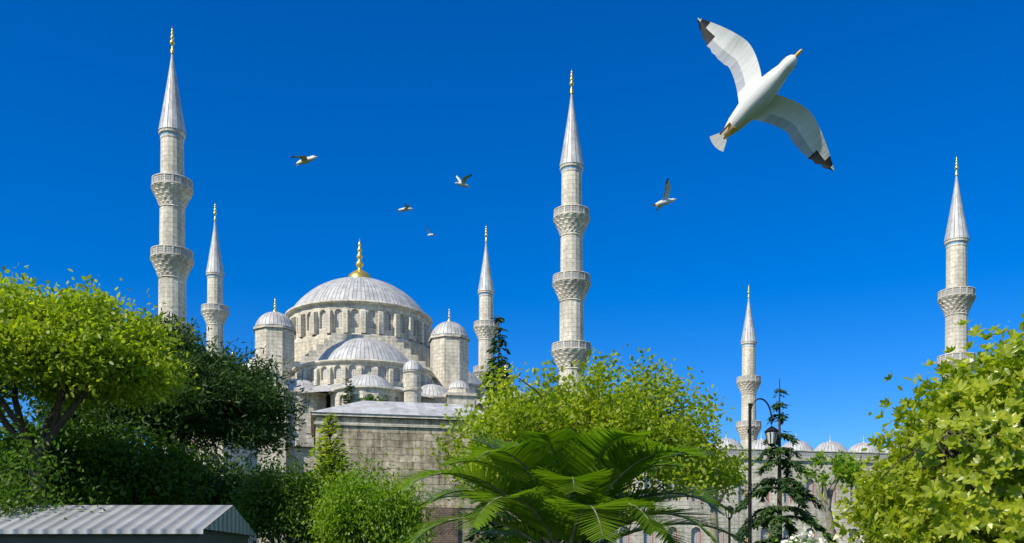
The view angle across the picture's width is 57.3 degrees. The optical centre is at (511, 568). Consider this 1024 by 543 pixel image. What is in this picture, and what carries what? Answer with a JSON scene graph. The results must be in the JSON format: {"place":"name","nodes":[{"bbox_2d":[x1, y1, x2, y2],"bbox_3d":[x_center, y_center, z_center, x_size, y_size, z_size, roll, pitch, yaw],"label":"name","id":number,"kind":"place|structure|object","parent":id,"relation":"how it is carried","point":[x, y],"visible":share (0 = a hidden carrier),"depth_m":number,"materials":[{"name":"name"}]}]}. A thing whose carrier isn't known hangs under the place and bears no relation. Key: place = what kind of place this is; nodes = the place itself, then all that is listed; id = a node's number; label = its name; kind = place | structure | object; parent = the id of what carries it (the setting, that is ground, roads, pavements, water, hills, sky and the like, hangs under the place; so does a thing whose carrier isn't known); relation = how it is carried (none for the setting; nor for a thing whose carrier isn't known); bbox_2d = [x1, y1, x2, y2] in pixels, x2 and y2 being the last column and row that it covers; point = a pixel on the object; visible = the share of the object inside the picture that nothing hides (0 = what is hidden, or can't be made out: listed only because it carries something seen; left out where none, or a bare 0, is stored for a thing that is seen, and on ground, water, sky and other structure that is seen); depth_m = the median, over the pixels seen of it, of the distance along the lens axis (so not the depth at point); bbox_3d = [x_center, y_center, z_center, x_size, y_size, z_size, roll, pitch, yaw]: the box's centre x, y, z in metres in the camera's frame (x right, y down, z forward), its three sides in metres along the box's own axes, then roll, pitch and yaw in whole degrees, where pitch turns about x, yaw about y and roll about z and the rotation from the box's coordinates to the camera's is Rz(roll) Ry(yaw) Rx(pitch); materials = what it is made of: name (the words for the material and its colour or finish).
{"place":"outdoors","nodes":[
{"label":"outdoors","id":0,"kind":"place"},
{"bbox_2d":[290,155,317,165],"bbox_3d":[-5.958,-11.788,26.985,0.795,0.235,1.400,-9,21,18],"label":"seagull","id":1,"kind":"object","parent":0,"point":[304,160],"visible":1,"depth_m":26.90,"materials":[{"name":"white"}]},
{"bbox_2d":[396,204,412,211],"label":"seagull","id":2,"kind":"object","parent":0,"point":[406,208],"visible":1,"depth_m":41.91,"materials":[{"name":"white"}]},
{"bbox_2d":[455,174,471,187],"bbox_3d":[-2.088,-16.548,39.952,0.795,0.505,1.400,0,18,-32],"label":"seagull","id":3,"kind":"object","parent":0,"point":[462,183],"visible":1,"depth_m":39.88,"materials":[{"name":"white"}]},
{"bbox_2d":[0,0,1023,450],"label":"sky","id":4,"kind":"structure","parent":0,"point":[843,268],"materials":[{"name":"blue"}]},
{"bbox_2d":[652,178,675,211],"bbox_3d":[4.366,-10.645,27.027,0.795,0.355,1.400,-18,-16,-12],"label":"seagull","id":5,"kind":"object","parent":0,"point":[665,200],"visible":1,"depth_m":26.92,"materials":[{"name":"white"}]},
{"bbox_2d":[725,505,733,542],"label":"lamp post","id":6,"kind":"object","parent":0,"point":[729,516],"visible":0.77,"depth_m":30.96,"materials":[{"name":"black metal"}]},
{"bbox_2d":[697,18,833,170],"bbox_3d":[1.559,-2.970,5.926,0.738,1.300,0.232,-41,2,40],"label":"seagull","id":7,"kind":"object","parent":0,"point":[760,99],"visible":1,"depth_m":5.93,"materials":[{"name":"white"}]},
{"label":"terrain","id":8,"kind":"structure","parent":0,"visible":0},
{"bbox_2d":[0,409,108,519],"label":"shrub","id":9,"kind":"object","parent":8,"relation":"on","point":[30,497],"visible":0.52,"depth_m":20.81,"materials":[{"name":"green plant"}]},
{"bbox_2d":[0,263,210,504],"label":"robinia tree","id":10,"kind":"object","parent":8,"relation":"on","point":[85,347],"visible":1,"depth_m":22.70,"materials":[{"name":"green plant"}]},
{"bbox_2d":[0,402,232,504],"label":"dark understory tree","id":11,"kind":"object","parent":8,"relation":"on","point":[114,467],"visible":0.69,"depth_m":26.92,"materials":[{"name":"green plant"}]},
{"bbox_2d":[0,505,256,542],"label":"roof","id":12,"kind":"structure","parent":8,"relation":"on","point":[168,524],"depth_m":19.59,"materials":[{"name":"grey metal"}]},
{"bbox_2d":[20,305,314,465],"bbox_3d":[-11.774,-3.570,32.865,10.080,11.204,8.807,0,0,0],"label":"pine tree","id":13,"kind":"object","parent":8,"relation":"on","point":[237,406],"visible":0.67,"depth_m":31.70,"materials":[{"name":"green plant"}]},
{"bbox_2d":[150,27,194,453],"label":"minaret","id":14,"kind":"object","parent":8,"relation":"on","point":[172,258],"visible":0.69,"depth_m":108.80,"materials":[{"name":"stone"}]},
{"bbox_2d":[115,441,301,542],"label":"dark understory tree","id":15,"kind":"object","parent":8,"relation":"on","point":[235,476],"visible":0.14,"depth_m":28.96,"materials":[{"name":"green plant"}]},
{"bbox_2d":[201,205,228,356],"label":"minaret","id":16,"kind":"object","parent":8,"relation":"on","point":[214,311],"visible":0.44,"depth_m":161.78,"materials":[{"name":"stone"}]},
{"bbox_2d":[221,446,338,542],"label":"round shrub","id":17,"kind":"object","parent":8,"relation":"on","point":[278,507],"visible":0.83,"depth_m":25.35,"materials":[{"name":"green plant"}]},
{"bbox_2d":[293,413,352,542],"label":"conical thuja","id":18,"kind":"object","parent":8,"relation":"on","point":[328,451],"visible":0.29,"depth_m":27.83,"materials":[{"name":"green plant"}]},
{"bbox_2d":[341,379,353,403],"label":"tree","id":19,"kind":"object","parent":8,"relation":"on","point":[344,397],"visible":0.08,"depth_m":113.83,"materials":[{"name":"green plant"}]},
{"bbox_2d":[289,437,448,542],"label":"weeping shrub","id":20,"kind":"object","parent":8,"relation":"on","point":[355,511],"visible":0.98,"depth_m":23.36,"materials":[{"name":"green plant"}]},
{"bbox_2d":[353,393,396,402],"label":"court tree","id":21,"kind":"object","parent":8,"relation":"on","point":[370,398],"visible":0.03,"depth_m":111.82,"materials":[{"name":"green plant"}]},
{"bbox_2d":[383,514,451,542],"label":"shrub","id":22,"kind":"object","parent":8,"relation":"on","point":[422,541],"visible":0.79,"depth_m":19.58,"materials":[{"name":"green plant"}]},
{"bbox_2d":[473,227,497,385],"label":"minaret","id":23,"kind":"object","parent":8,"relation":"on","point":[484,324],"visible":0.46,"depth_m":172.30,"materials":[{"name":"stone"}]},
{"bbox_2d":[463,314,524,542],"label":"tall conifer","id":24,"kind":"object","parent":8,"relation":"on","point":[502,362],"visible":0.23,"depth_m":44.89,"materials":[{"name":"green plant"}]},
{"bbox_2d":[188,238,906,542],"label":"mosque","id":25,"kind":"structure","parent":8,"relation":"on","point":[363,331],"depth_m":123.95,"materials":[{"name":"stone"}]},
{"bbox_2d":[551,69,591,542],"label":"minaret","id":26,"kind":"object","parent":8,"relation":"on","point":[571,283],"visible":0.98,"depth_m":118.02,"materials":[{"name":"stone"}]},
{"bbox_2d":[392,425,757,542],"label":"palm","id":27,"kind":"object","parent":8,"relation":"on","point":[555,486],"visible":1,"depth_m":10.15,"materials":[{"name":"green plant"}]},
{"bbox_2d":[407,338,771,542],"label":"tree","id":28,"kind":"object","parent":8,"relation":"on","point":[635,409],"visible":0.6,"depth_m":24.48,"materials":[{"name":"green plant"}]},
{"bbox_2d":[690,445,744,542],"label":"plane tree","id":29,"kind":"object","parent":8,"relation":"on","point":[713,513],"visible":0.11,"depth_m":59.86,"materials":[{"name":"green plant"}]},
{"bbox_2d":[736,285,761,448],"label":"minaret","id":30,"kind":"object","parent":8,"relation":"on","point":[748,382],"visible":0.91,"depth_m":181.24,"materials":[{"name":"stone"}]},
{"bbox_2d":[747,398,778,542],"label":"street lamp","id":31,"kind":"object","parent":8,"relation":"on","point":[771,432],"visible":1,"depth_m":24.96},
{"bbox_2d":[732,379,836,542],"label":"conifer tree","id":32,"kind":"object","parent":8,"relation":"on","point":[800,494],"visible":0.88,"depth_m":37.81,"materials":[{"name":"green plant"}]},
{"bbox_2d":[746,498,863,542],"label":"flowering bush","id":33,"kind":"object","parent":8,"relation":"on","point":[796,538],"visible":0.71,"depth_m":13.76,"materials":[{"name":"white plant"}]},
{"bbox_2d":[794,449,866,542],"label":"plane tree","id":34,"kind":"object","parent":8,"relation":"on","point":[847,469],"visible":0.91,"depth_m":61.77,"materials":[{"name":"green plant"}]},
{"bbox_2d":[818,312,1023,542],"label":"tree","id":35,"kind":"object","parent":8,"relation":"on","point":[990,464],"visible":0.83,"depth_m":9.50,"materials":[{"name":"green plant"}]},
{"bbox_2d":[936,156,976,377],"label":"minaret","id":36,"kind":"object","parent":8,"relation":"on","point":[956,298],"visible":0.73,"depth_m":124.56,"materials":[{"name":"stone"}]}
]}

